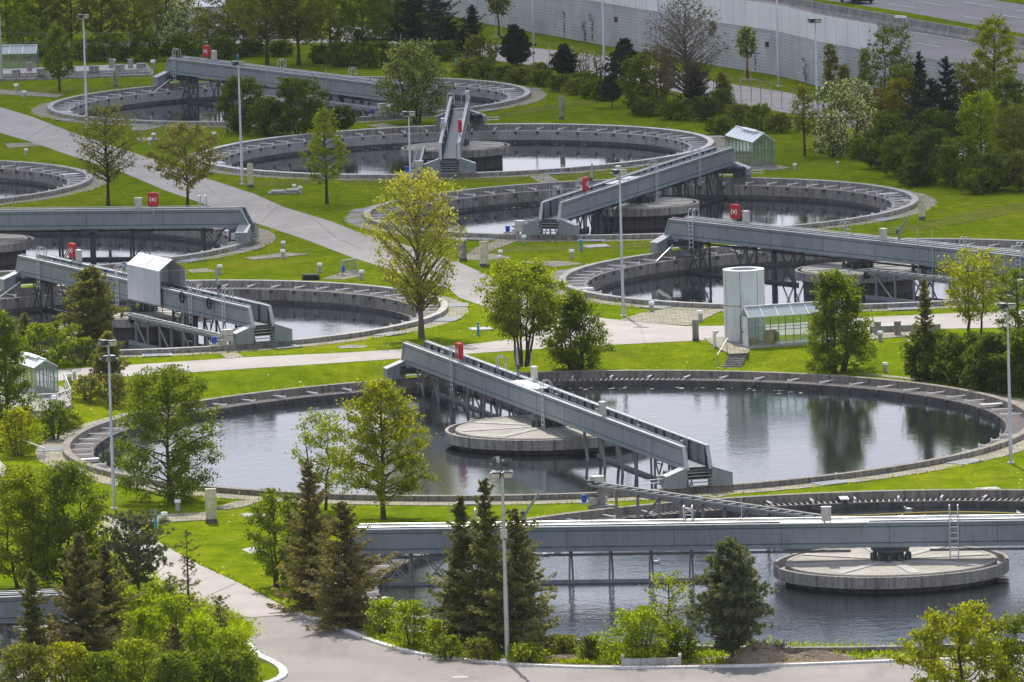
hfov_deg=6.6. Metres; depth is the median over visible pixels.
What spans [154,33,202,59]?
shrub
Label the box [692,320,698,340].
stone pillar
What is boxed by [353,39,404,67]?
shrub
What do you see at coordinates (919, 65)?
spruce tree
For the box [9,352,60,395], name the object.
glass shelter
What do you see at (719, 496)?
paving
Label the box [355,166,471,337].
leafy tree
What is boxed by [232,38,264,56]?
shrub
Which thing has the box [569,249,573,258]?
vent post
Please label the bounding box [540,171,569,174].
drain grate
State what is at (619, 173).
lamp mast
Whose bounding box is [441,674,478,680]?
cover plate
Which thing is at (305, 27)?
leafy tree
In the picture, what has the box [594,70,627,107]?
pine tree
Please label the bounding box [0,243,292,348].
scraper bridge
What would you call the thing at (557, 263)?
paving
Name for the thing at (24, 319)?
spruce tree
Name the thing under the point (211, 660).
shrub
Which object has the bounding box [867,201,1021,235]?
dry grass
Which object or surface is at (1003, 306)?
lamp mast
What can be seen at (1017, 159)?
shrub
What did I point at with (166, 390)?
leafy tree
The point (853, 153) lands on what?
shrub
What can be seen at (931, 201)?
paving
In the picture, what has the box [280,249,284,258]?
vent post
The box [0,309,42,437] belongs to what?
leafy tree
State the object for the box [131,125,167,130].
paving
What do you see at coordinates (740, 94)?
wire fence
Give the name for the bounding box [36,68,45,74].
shaft ring
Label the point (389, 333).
drain grate
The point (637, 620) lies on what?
shrub
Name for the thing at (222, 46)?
shrub
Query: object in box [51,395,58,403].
vent post
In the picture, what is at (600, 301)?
paving
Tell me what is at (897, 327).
square pillar
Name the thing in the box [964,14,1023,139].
leafy tree
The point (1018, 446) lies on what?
paving
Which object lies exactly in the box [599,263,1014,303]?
water
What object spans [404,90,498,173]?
scraper bridge
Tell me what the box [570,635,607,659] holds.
shrub
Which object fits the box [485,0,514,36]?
leafy tree
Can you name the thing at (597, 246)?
cover plate
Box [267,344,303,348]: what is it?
drain grate
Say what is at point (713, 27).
leafy tree
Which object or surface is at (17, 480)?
leafy tree
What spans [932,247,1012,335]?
leafy tree
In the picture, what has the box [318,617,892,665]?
flower bed soil
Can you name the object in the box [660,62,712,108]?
spruce tree
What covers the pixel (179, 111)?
water
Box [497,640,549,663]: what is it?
shrub
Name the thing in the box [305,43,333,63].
shrub
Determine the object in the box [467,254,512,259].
paving
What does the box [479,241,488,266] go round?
stone pillar
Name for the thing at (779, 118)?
shrub
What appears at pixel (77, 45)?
shrub
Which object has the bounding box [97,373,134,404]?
shrub
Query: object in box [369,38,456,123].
leafy tree
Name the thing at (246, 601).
footpath
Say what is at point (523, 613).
spruce tree
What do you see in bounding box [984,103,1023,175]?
leafy tree
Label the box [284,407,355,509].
leafy tree
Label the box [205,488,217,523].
stone pillar
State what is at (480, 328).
cover plate
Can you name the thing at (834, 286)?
tree
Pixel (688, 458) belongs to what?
scraper bridge
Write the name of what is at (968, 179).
shrub
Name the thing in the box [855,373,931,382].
paving
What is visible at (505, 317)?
leafy tree
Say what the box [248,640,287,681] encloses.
kerb
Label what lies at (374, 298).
settling tank
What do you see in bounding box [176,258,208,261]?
drain grate
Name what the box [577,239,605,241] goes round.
drain grate
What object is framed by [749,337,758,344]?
storage crate
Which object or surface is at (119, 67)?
shaft ring
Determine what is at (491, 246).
paving
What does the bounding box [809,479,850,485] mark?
drain grate
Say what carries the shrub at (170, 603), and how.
on the ground at (224, 542)
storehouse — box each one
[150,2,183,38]
[176,0,225,35]
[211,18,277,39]
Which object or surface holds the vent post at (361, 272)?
on the ground at (224, 542)
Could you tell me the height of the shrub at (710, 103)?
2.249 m
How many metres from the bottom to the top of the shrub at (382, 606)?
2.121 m
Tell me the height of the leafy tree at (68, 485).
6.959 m
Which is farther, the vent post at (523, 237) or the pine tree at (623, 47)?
the pine tree at (623, 47)
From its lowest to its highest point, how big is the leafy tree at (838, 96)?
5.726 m
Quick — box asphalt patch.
[242,547,261,553]
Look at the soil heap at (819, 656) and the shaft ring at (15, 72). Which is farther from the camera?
the shaft ring at (15, 72)
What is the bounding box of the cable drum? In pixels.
[764,329,778,343]
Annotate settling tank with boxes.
[0,160,91,202]
[0,228,256,275]
[0,279,447,355]
[0,625,60,681]
[47,76,530,124]
[62,370,1023,500]
[197,123,713,178]
[347,489,1023,653]
[363,177,917,239]
[559,238,1023,308]
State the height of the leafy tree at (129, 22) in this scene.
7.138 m
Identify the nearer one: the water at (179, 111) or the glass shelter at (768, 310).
the glass shelter at (768, 310)
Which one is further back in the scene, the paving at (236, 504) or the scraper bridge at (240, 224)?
the scraper bridge at (240, 224)
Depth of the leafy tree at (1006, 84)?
671.61 m
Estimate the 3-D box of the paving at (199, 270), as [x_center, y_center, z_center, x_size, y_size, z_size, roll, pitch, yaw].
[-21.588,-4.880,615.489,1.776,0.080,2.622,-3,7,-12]
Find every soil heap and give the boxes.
[541,654,584,661]
[724,642,790,662]
[785,650,858,661]
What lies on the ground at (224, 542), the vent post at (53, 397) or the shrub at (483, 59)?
the shrub at (483, 59)
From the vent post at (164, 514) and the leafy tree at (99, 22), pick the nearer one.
the vent post at (164, 514)
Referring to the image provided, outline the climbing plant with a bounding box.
[801,57,807,82]
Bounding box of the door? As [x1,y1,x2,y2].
[742,316,748,345]
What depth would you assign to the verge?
779.17 m
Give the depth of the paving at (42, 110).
737.73 m
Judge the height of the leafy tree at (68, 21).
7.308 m
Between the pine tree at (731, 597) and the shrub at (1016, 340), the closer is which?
the pine tree at (731, 597)
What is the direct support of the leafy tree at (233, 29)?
on the ground at (224, 542)
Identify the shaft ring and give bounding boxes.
[11,69,19,76]
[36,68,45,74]
[89,65,98,72]
[115,64,124,70]
[136,63,146,68]
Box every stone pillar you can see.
[113,71,117,86]
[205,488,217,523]
[247,163,253,187]
[456,238,466,260]
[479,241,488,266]
[558,96,563,119]
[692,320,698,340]
[918,194,925,219]
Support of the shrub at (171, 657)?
on the ground at (224, 542)
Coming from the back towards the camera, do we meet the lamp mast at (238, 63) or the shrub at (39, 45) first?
the shrub at (39, 45)
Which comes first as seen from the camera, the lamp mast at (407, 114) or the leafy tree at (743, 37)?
the lamp mast at (407, 114)
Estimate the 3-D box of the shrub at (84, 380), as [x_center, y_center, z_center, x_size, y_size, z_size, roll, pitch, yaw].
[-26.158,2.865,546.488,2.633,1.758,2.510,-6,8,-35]
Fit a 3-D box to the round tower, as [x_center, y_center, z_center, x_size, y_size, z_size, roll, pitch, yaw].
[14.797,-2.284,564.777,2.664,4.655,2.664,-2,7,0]
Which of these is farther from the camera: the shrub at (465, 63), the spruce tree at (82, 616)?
the shrub at (465, 63)
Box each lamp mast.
[0,20,2,78]
[76,14,88,127]
[98,339,118,509]
[231,61,244,184]
[400,111,415,236]
[490,456,514,661]
[531,0,534,43]
[602,0,605,79]
[610,169,626,316]
[658,0,660,48]
[776,0,780,86]
[807,18,821,141]
[997,303,1016,463]
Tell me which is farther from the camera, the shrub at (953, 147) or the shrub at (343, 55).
the shrub at (343, 55)
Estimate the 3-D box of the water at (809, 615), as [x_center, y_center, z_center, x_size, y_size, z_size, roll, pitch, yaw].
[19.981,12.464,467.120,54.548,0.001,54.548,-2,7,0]
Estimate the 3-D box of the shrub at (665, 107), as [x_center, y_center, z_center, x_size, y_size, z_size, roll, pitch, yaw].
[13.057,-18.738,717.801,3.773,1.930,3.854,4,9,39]
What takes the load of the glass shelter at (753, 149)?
on the ground at (224, 542)
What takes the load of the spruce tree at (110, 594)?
on the ground at (224, 542)
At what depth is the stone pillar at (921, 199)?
634.91 m
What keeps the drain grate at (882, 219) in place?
on the paving at (931, 201)
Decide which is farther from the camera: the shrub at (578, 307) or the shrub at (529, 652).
the shrub at (578, 307)
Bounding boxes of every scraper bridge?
[0,192,258,260]
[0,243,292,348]
[0,589,76,652]
[153,45,430,118]
[339,475,1023,585]
[383,340,732,488]
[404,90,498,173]
[503,146,763,234]
[650,204,1023,301]
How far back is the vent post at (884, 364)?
551.75 m
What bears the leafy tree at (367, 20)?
on the ground at (224, 542)
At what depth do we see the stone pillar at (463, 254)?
616.63 m
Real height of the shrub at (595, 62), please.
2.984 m
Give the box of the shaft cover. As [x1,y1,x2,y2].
[268,188,301,194]
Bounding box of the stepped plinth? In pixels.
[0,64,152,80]
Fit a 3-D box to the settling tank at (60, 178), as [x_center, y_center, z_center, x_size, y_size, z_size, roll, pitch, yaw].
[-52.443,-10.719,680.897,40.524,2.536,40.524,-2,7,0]
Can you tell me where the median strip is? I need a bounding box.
[811,0,1023,37]
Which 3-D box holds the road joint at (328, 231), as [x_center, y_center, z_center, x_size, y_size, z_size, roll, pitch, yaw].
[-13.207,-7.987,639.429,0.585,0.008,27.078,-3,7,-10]
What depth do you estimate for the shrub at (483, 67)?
759.39 m
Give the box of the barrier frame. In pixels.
[336,258,358,275]
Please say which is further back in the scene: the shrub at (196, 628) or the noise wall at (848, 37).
the noise wall at (848, 37)
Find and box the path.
[69,38,389,47]
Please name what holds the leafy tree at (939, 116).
on the ground at (224, 542)
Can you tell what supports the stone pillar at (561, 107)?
on the ground at (224, 542)
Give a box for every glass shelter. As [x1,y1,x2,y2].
[2,44,38,67]
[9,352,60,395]
[725,125,777,167]
[738,301,852,348]
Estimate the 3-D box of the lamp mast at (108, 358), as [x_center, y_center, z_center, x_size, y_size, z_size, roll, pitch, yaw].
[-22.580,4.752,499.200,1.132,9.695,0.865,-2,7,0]
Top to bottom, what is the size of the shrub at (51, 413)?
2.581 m
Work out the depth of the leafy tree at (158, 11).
801.41 m
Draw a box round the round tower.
[723,267,765,341]
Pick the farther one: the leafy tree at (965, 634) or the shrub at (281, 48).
the shrub at (281, 48)
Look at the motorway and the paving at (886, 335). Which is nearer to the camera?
the paving at (886, 335)
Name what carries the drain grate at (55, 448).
on the paving at (1018, 446)
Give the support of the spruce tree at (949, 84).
on the ground at (224, 542)
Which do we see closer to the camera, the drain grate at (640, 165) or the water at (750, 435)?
the water at (750, 435)
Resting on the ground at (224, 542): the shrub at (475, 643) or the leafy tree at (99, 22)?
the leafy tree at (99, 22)
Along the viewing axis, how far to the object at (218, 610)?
448.43 m
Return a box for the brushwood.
[759,638,792,651]
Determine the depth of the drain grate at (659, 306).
584.35 m
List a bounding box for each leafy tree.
[0,0,42,55]
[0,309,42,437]
[0,462,63,587]
[2,15,45,57]
[6,460,116,589]
[17,0,70,51]
[39,25,77,91]
[43,0,96,46]
[66,101,148,205]
[75,0,131,51]
[104,0,161,53]
[107,363,227,504]
[144,121,227,206]
[146,0,190,46]
[158,0,208,41]
[190,11,224,49]
[198,0,245,50]
[219,0,306,65]
[222,0,261,48]
[239,487,312,586]
[252,0,337,65]
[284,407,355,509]
[297,107,350,203]
[305,0,357,55]
[318,377,440,519]
[329,0,393,62]
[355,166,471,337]
[364,0,403,50]
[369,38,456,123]
[370,0,418,50]
[470,257,569,366]
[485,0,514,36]
[613,54,662,113]
[630,45,679,103]
[639,570,692,644]
[640,0,732,107]
[701,14,715,37]
[713,72,739,105]
[735,26,759,80]
[788,83,820,155]
[792,78,890,149]
[807,109,854,157]
[820,43,840,92]
[834,64,853,92]
[847,87,889,132]
[855,47,878,96]
[859,22,914,105]
[868,109,913,166]
[875,77,917,137]
[880,63,929,126]
[884,598,1023,681]
[906,106,959,167]
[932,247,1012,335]
[942,59,995,148]
[952,90,1010,165]
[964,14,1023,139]
[977,73,1023,157]
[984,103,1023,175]
[987,266,1023,333]
[988,609,1023,681]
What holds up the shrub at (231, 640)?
on the ground at (224, 542)
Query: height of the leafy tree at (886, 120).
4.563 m
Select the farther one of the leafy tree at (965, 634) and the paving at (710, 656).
the paving at (710, 656)
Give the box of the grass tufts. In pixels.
[0,79,1023,677]
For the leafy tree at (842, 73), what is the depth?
732.80 m
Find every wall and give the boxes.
[393,0,1023,121]
[869,323,940,331]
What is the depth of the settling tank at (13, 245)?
635.50 m
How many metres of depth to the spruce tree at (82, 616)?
442.69 m
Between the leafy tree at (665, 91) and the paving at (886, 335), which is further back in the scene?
the leafy tree at (665, 91)
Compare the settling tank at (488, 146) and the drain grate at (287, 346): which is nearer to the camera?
the drain grate at (287, 346)
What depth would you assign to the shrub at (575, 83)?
742.64 m
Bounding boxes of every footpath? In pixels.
[0,461,5,475]
[95,516,294,617]
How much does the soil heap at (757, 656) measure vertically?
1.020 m
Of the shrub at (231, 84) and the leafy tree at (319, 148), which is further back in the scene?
the shrub at (231, 84)
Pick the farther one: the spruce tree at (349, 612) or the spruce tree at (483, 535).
the spruce tree at (349, 612)
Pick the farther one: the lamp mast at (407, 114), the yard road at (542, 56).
the yard road at (542, 56)
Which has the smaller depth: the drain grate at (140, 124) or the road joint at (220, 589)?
the road joint at (220, 589)
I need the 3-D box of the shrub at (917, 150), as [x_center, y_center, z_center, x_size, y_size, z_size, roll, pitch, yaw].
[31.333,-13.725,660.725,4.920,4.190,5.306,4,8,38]
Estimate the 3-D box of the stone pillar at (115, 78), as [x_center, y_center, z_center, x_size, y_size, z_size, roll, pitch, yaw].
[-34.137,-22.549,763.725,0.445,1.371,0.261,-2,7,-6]
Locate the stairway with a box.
[717,338,747,367]
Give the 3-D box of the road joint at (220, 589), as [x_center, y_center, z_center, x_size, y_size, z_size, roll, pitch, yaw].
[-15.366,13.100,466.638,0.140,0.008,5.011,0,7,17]
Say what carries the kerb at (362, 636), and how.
on the ground at (224, 542)
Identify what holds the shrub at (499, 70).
on the ground at (224, 542)
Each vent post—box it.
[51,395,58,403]
[66,373,71,383]
[72,370,76,378]
[150,60,155,68]
[161,512,167,523]
[174,499,180,510]
[217,264,221,273]
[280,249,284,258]
[317,263,321,272]
[359,270,363,279]
[521,235,526,243]
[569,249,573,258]
[649,301,653,310]
[697,310,702,321]
[877,331,882,341]
[882,362,887,371]
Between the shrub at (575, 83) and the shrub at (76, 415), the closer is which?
the shrub at (76, 415)
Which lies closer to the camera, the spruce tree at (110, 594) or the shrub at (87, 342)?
the spruce tree at (110, 594)
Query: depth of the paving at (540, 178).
672.62 m
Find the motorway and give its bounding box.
[747,0,1023,72]
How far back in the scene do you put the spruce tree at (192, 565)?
450.36 m
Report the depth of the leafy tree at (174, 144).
657.41 m
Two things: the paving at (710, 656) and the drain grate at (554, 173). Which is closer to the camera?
the paving at (710, 656)
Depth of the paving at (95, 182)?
673.32 m
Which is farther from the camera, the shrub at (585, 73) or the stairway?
the shrub at (585, 73)
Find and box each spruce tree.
[10,569,53,666]
[14,312,48,356]
[18,530,128,660]
[88,543,146,650]
[151,624,201,681]
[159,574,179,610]
[161,529,214,635]
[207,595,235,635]
[266,461,342,614]
[293,501,402,632]
[376,0,451,51]
[417,0,468,44]
[418,495,484,641]
[439,477,548,649]
[442,28,475,55]
[452,4,490,47]
[456,507,574,653]
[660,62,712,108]
[889,51,935,143]
[899,278,940,378]
[909,77,951,153]
[925,56,977,139]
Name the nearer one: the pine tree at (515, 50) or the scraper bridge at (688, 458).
the scraper bridge at (688, 458)
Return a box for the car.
[840,0,873,3]
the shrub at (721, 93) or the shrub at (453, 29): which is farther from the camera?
the shrub at (453, 29)
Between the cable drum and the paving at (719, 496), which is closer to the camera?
the paving at (719, 496)
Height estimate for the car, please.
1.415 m
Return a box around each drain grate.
[36,446,61,451]
[54,118,79,120]
[129,123,153,125]
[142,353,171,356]
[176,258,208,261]
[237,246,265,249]
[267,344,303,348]
[343,220,365,223]
[349,209,365,211]
[371,331,406,335]
[432,317,461,321]
[434,177,452,179]
[448,303,468,306]
[456,501,486,504]
[467,237,496,240]
[473,108,500,110]
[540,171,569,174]
[554,270,567,273]
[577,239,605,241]
[629,163,654,166]
[638,305,674,308]
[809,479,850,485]
[867,217,897,221]
[887,306,916,310]
[944,459,983,464]
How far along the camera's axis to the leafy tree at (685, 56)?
725.84 m
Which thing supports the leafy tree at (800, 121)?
on the ground at (224, 542)
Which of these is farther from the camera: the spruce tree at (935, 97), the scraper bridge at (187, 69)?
the scraper bridge at (187, 69)
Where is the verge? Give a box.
[999,0,1023,3]
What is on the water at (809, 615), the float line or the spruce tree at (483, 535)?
the float line
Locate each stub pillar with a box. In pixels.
[26,62,31,70]
[109,58,113,67]
[127,59,132,67]
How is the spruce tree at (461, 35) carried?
on the ground at (224, 542)
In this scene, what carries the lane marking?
on the motorway
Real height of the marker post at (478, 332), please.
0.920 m
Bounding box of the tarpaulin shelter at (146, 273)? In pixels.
[127,252,185,314]
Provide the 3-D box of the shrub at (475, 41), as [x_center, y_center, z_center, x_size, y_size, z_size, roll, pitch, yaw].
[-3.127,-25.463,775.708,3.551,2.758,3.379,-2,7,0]
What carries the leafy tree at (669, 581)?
on the ground at (224, 542)
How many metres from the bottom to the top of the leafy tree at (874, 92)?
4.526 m
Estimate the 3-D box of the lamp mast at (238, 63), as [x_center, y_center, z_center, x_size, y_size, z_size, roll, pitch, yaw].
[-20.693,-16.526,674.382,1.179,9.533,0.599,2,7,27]
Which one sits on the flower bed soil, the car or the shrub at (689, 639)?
the shrub at (689, 639)
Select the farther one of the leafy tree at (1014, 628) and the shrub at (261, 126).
the shrub at (261, 126)
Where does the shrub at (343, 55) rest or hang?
on the ground at (224, 542)
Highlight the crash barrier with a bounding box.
[755,0,1023,48]
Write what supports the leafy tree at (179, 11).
on the ground at (224, 542)
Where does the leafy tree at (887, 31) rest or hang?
on the ground at (224, 542)
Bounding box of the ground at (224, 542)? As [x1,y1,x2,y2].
[0,0,1023,681]
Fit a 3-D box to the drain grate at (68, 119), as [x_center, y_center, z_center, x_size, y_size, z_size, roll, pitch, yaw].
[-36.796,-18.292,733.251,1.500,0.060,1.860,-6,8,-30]
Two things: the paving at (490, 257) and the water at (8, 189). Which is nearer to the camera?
the paving at (490, 257)
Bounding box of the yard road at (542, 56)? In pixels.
[331,27,1023,157]
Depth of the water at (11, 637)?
454.05 m
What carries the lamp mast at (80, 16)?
on the ground at (224, 542)
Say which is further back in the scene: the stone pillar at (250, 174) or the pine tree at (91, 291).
the stone pillar at (250, 174)
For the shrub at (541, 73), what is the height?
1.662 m
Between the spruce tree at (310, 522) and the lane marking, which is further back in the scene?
the lane marking
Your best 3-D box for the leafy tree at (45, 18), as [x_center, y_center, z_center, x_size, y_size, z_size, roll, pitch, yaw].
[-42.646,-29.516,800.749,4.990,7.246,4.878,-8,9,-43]
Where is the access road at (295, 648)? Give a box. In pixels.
[238,614,1023,681]
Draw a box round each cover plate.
[240,513,264,517]
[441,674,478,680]
[467,326,494,330]
[582,244,611,247]
[709,135,724,137]
[899,199,927,202]
[973,487,1000,488]
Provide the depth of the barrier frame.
609.69 m
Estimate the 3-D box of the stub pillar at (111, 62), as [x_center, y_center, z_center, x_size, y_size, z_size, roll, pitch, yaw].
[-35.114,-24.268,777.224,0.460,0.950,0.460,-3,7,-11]
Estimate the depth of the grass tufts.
460.21 m
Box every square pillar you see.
[874,321,880,334]
[893,320,900,334]
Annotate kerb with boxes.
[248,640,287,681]
[295,611,1023,668]
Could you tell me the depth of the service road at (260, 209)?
609.42 m
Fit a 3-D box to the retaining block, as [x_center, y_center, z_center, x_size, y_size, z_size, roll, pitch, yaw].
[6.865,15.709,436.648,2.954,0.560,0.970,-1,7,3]
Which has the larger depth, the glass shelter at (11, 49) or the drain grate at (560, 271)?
the glass shelter at (11, 49)
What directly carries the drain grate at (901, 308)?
on the paving at (600, 301)
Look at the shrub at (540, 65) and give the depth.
757.97 m
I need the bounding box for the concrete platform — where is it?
[0,372,72,419]
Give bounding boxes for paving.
[0,89,63,97]
[0,168,106,204]
[0,228,275,277]
[4,142,40,147]
[31,86,545,126]
[35,384,1023,504]
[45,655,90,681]
[50,295,467,358]
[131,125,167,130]
[135,137,160,141]
[148,512,205,523]
[180,134,724,179]
[188,268,214,272]
[217,499,261,509]
[218,351,243,358]
[244,252,308,259]
[323,271,363,278]
[330,567,990,657]
[338,344,368,348]
[345,189,936,241]
[367,123,398,127]
[467,241,515,255]
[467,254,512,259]
[521,261,582,266]
[526,174,558,182]
[547,266,1023,311]
[620,307,723,325]
[704,337,750,354]
[709,494,733,497]
[751,165,790,170]
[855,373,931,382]
[868,331,910,339]
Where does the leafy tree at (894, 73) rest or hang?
on the ground at (224, 542)
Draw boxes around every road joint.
[204,583,235,596]
[305,212,360,248]
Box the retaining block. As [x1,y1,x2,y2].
[621,652,681,665]
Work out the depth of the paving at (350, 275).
608.78 m
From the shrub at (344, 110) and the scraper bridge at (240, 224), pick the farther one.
the shrub at (344, 110)
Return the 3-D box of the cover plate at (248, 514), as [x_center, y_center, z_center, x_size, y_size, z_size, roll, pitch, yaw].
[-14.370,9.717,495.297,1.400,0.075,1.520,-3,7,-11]
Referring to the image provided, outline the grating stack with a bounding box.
[301,273,319,279]
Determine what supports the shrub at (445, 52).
on the ground at (224, 542)
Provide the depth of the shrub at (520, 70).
754.15 m
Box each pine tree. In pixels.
[51,264,138,350]
[77,330,131,391]
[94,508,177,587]
[493,23,536,65]
[547,42,580,75]
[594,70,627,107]
[598,37,647,81]
[683,535,778,656]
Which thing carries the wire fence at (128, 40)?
on the ground at (224, 542)
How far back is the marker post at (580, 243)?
620.25 m
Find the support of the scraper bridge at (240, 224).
on the settling tank at (13, 245)
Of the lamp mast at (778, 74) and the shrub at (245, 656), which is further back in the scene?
the lamp mast at (778, 74)
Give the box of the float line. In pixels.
[737,511,1023,519]
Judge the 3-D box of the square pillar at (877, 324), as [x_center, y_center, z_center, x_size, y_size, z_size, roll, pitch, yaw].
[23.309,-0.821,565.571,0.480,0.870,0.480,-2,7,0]
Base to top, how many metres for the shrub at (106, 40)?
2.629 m
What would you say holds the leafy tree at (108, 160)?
on the ground at (224, 542)
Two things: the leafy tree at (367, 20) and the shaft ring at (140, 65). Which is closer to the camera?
the shaft ring at (140, 65)
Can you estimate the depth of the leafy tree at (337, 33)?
787.78 m
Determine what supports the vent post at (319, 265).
on the ground at (224, 542)
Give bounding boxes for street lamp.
[894,15,907,52]
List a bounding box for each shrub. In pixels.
[0,404,47,456]
[0,641,60,681]
[1,321,84,368]
[19,38,74,61]
[31,398,78,440]
[34,640,100,681]
[53,410,86,429]
[62,373,104,401]
[66,336,99,365]
[67,37,99,61]
[77,33,143,60]
[78,650,132,681]
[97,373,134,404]
[102,637,161,681]
[108,606,182,662]
[111,585,163,631]
[113,29,171,61]
[125,374,154,399]
[141,649,207,681]
[145,591,201,646]
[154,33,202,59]
[160,616,229,667]
[171,647,236,681]
[200,34,247,59]
[204,625,263,673]
[213,647,266,681]
[215,74,265,132]
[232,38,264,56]
[242,95,297,137]
[264,39,295,56]
[265,76,336,133]
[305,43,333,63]
[315,40,363,67]
[325,104,358,129]
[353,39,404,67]
[361,596,400,634]
[379,599,438,649]
[416,618,448,652]
[419,633,469,660]
[429,40,462,60]
[441,24,457,40]
[446,58,484,76]
[453,634,500,661]
[456,34,496,60]
[464,62,497,80]
[465,55,494,63]
[484,39,502,61]
[485,64,519,82]
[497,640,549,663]
[503,66,538,83]
[525,69,557,87]
[527,62,554,79]
[536,288,618,370]
[543,73,575,91]
[548,634,580,654]
[560,76,589,95]
[566,70,599,80]
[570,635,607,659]
[573,48,593,74]
[577,80,599,98]
[584,604,692,658]
[588,84,616,100]
[590,50,606,80]
[631,96,669,116]
[652,97,693,119]
[660,625,709,661]
[682,94,724,120]
[701,116,740,134]
[709,88,742,113]
[722,103,757,125]
[739,102,774,130]
[759,112,796,133]
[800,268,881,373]
[847,137,868,159]
[850,128,907,168]
[867,133,928,175]
[887,161,935,186]
[897,128,958,183]
[899,328,961,380]
[921,331,997,385]
[928,136,990,186]
[953,167,1004,194]
[954,331,1023,391]
[961,151,1023,190]
[982,325,1023,396]
[993,150,1023,191]
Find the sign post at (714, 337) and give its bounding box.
[713,330,719,346]
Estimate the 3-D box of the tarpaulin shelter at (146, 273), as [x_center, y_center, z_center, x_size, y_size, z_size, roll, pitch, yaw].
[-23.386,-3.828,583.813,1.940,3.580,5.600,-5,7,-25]
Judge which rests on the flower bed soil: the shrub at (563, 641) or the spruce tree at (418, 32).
the shrub at (563, 641)
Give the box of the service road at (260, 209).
[0,107,1023,380]
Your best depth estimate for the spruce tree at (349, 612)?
451.80 m
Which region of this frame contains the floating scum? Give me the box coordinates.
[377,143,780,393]
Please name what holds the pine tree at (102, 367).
on the ground at (224, 542)
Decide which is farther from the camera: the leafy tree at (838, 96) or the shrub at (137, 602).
the leafy tree at (838, 96)
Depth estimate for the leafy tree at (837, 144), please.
682.36 m
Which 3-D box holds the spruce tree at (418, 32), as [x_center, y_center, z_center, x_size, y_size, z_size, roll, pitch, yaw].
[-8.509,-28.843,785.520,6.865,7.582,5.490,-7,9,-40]
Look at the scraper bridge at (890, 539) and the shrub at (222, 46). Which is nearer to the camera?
the scraper bridge at (890, 539)
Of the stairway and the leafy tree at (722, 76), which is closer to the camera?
the stairway
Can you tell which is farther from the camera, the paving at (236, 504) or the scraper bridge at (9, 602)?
the paving at (236, 504)
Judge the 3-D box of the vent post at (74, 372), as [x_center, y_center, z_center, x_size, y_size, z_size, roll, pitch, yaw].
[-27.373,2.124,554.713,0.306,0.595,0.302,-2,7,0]
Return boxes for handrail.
[21,440,45,462]
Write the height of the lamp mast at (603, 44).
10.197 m
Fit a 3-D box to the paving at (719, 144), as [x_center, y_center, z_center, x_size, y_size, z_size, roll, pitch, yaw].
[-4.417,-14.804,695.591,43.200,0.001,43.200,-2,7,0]
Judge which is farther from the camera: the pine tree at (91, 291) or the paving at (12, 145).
the paving at (12, 145)
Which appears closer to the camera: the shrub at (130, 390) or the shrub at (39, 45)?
the shrub at (130, 390)
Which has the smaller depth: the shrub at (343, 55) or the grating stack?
the grating stack
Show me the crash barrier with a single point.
(888, 19)
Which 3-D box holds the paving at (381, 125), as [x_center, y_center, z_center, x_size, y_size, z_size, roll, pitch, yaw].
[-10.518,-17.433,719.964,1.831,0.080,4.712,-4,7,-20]
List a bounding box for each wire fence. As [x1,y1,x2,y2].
[2,28,321,59]
[495,29,868,123]
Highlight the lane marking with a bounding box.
[900,30,1020,50]
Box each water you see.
[0,181,53,197]
[0,234,219,270]
[0,304,408,349]
[0,628,24,678]
[90,96,491,120]
[95,385,1004,494]
[236,143,675,173]
[379,507,1023,645]
[401,198,879,234]
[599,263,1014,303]
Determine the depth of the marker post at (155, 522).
490.87 m
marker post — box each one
[154,510,156,528]
[477,322,479,335]
[580,236,581,251]
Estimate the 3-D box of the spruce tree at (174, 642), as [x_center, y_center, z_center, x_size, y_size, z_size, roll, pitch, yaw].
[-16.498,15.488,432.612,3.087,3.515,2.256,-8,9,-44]
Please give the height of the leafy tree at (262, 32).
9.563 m
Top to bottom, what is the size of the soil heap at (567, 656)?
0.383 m
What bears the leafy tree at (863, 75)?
on the ground at (224, 542)
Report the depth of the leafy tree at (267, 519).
466.74 m
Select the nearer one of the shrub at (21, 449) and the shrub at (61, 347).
the shrub at (21, 449)
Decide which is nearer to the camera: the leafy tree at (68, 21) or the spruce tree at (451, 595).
the spruce tree at (451, 595)
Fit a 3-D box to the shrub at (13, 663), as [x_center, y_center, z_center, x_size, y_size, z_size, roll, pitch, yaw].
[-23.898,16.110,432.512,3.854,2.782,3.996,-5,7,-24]
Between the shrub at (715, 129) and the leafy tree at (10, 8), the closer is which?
the shrub at (715, 129)
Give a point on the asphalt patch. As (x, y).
(247, 550)
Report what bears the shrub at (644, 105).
on the ground at (224, 542)
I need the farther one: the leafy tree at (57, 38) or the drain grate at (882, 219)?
the leafy tree at (57, 38)

